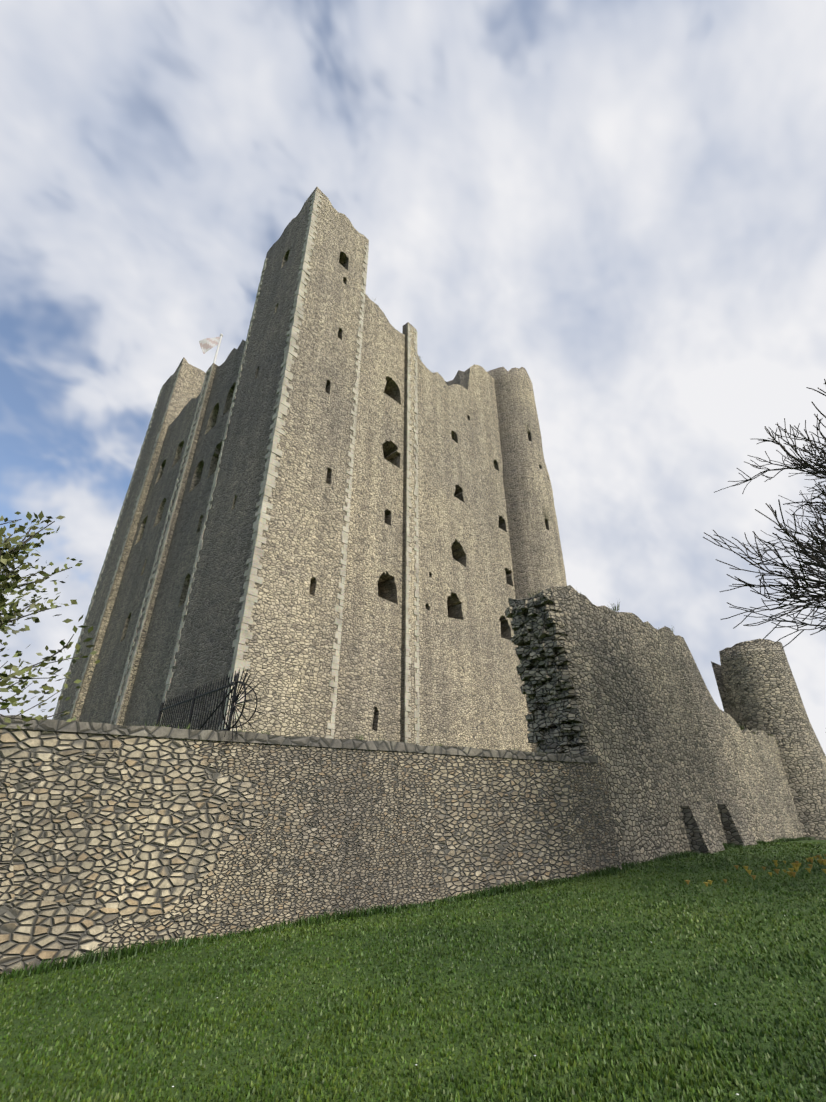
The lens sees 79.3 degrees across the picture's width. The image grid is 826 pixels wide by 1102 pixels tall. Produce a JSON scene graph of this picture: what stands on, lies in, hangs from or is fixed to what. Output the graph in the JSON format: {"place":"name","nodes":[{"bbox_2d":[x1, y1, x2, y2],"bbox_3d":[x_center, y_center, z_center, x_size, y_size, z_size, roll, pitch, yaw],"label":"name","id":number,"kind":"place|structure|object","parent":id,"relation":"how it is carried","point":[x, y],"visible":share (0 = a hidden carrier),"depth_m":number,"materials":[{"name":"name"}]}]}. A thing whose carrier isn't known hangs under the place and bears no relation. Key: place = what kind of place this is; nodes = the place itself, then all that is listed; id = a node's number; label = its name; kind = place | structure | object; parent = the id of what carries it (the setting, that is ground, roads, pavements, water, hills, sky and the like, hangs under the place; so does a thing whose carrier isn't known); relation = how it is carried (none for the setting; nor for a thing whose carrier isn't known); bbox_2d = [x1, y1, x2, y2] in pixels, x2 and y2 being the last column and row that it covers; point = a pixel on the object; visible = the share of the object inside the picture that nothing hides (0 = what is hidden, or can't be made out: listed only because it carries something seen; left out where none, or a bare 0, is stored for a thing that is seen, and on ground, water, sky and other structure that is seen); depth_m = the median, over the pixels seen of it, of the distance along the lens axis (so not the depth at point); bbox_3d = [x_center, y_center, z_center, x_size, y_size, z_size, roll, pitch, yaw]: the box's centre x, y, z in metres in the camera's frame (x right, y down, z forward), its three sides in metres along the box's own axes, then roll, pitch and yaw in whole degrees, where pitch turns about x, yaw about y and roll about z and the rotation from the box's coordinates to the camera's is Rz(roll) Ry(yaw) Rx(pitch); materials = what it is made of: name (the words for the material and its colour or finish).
{"place":"outdoors","nodes":[
{"label":"outdoors","id":0,"kind":"place"},
{"bbox_2d":[0,511,99,730],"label":"leafy tree","id":1,"kind":"object","parent":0,"point":[6,558],"depth_m":5.12,"materials":[{"name":"green plant"}]},
{"bbox_2d":[0,840,825,1101],"bbox_3d":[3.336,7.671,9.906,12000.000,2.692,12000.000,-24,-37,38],"label":"ground","id":2,"kind":"structure","parent":0,"point":[768,1045],"depth_m":4.71,"materials":[{"name":"green plant"}]},
{"bbox_2d":[0,728,236,974],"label":"retaining wall","id":3,"kind":"structure","parent":2,"relation":"on","point":[106,839],"depth_m":7.73,"materials":[{"name":"beige stone"}]},
{"bbox_2d":[0,836,820,984],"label":"wall foot tufts","id":4,"kind":"object","parent":2,"relation":"on","point":[159,946],"visible":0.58,"depth_m":8.37,"materials":[{"name":"green plant"}]},
{"bbox_2d":[508,585,803,863],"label":"curtain wall","id":5,"kind":"structure","parent":2,"relation":"on","point":[669,737],"depth_m":16.29,"materials":[{"name":"grey stone"}]},
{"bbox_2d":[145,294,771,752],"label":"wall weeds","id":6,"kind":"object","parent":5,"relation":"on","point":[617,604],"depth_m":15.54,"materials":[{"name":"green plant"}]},
{"bbox_2d":[505,590,621,862],"bbox_3d":[3.915,4.750,13.815,1.910,7.107,1.829,-24,-37,38],"label":"broken wall end","id":7,"kind":"object","parent":5,"relation":"attached to","point":[539,628],"visible":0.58,"depth_m":14.06,"materials":[{"name":"grey stone"}]},
{"bbox_2d":[681,804,756,853],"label":"buttresses","id":8,"kind":"structure","parent":5,"relation":"attached to","point":[703,835],"depth_m":15.37,"materials":[{"name":"beige stone"}]},
{"bbox_2d":[685,855,825,885],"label":"yellow crocus bed","id":9,"kind":"object","parent":2,"relation":"on","point":[795,867],"visible":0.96,"depth_m":9.46,"materials":[{"name":"yellow plant"}]},
{"bbox_2d":[688,860,825,897],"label":"crocus bed leaves","id":10,"kind":"object","parent":2,"relation":"on","point":[778,876],"visible":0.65,"depth_m":9.47,"materials":[{"name":"green plant"}]},
{"bbox_2d":[703,379,825,647],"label":"bare tree","id":11,"kind":"object","parent":2,"relation":"on","point":[818,559],"visible":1,"depth_m":9.92,"materials":[{"name":"brown plant"}]},
{"bbox_2d":[711,639,825,839],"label":"drum tower","id":12,"kind":"structure","parent":2,"relation":"on","point":[757,685],"depth_m":24.80,"materials":[{"name":"beige stone"}]},
{"bbox_2d":[0,0,825,755],"label":"sky","id":13,"kind":"structure","parent":0,"point":[620,204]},
{"bbox_2d":[207,742,621,936],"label":"retaining wall","id":14,"kind":"structure","parent":0,"point":[312,831],"depth_m":9.74,"materials":[{"name":"beige stone"}]},
{"bbox_2d":[0,715,597,762],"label":"wall coping","id":15,"kind":"object","parent":14,"relation":"on","point":[114,729],"visible":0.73,"depth_m":9.40,"materials":[{"name":"beige stone"}]},
{"label":"bailey ground","id":16,"kind":"structure","parent":0,"visible":0},
{"bbox_2d":[156,666,267,743],"bbox_3d":[-4.518,3.400,10.320,4.619,1.440,0.948,-24,-37,38],"label":"spiked metal fence","id":17,"kind":"object","parent":16,"relation":"on","point":[235,700],"visible":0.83,"depth_m":9.91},
{"bbox_2d":[78,294,531,751],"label":"castle keep wall","id":18,"kind":"structure","parent":16,"relation":"on","point":[470,693],"depth_m":31.38,"materials":[{"name":"beige stone"}]},
{"bbox_2d":[54,357,205,721],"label":"keep turrets","id":19,"kind":"object","parent":18,"relation":"attached to","point":[188,387],"visible":0.17,"depth_m":39.81,"materials":[{"name":"beige stone"}]},
{"bbox_2d":[213,334,222,362],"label":"flagpole","id":20,"kind":"object","parent":18,"relation":"on","point":[218,346],"visible":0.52,"depth_m":52.26,"materials":[{"name":"white metal"}]},
{"bbox_2d":[199,337,219,353],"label":"flag","id":21,"kind":"object","parent":20,"relation":"attached to","point":[207,344],"visible":1,"depth_m":51.84,"materials":[{"name":"white fabric"}]},
{"bbox_2d":[52,191,419,744],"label":"corner quoins","id":22,"kind":"object","parent":18,"relation":"attached to","point":[270,474],"visible":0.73,"depth_m":27.51,"materials":[{"name":"beige stone"}]},
{"bbox_2d":[111,322,418,743],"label":"keep pilasters","id":23,"kind":"object","parent":18,"relation":"attached to","point":[411,621],"visible":0.33,"depth_m":29.61,"materials":[{"name":"beige stone"}]},
{"bbox_2d":[161,187,368,737],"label":"corner tower","id":24,"kind":"structure","parent":18,"relation":"attached to","point":[291,651],"depth_m":24.41,"materials":[{"name":"beige stone"}]},
{"bbox_2d":[487,367,566,751],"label":"round tower","id":25,"kind":"structure","parent":16,"relation":"on","point":[537,556],"depth_m":41.28,"materials":[{"name":"beige stone"}]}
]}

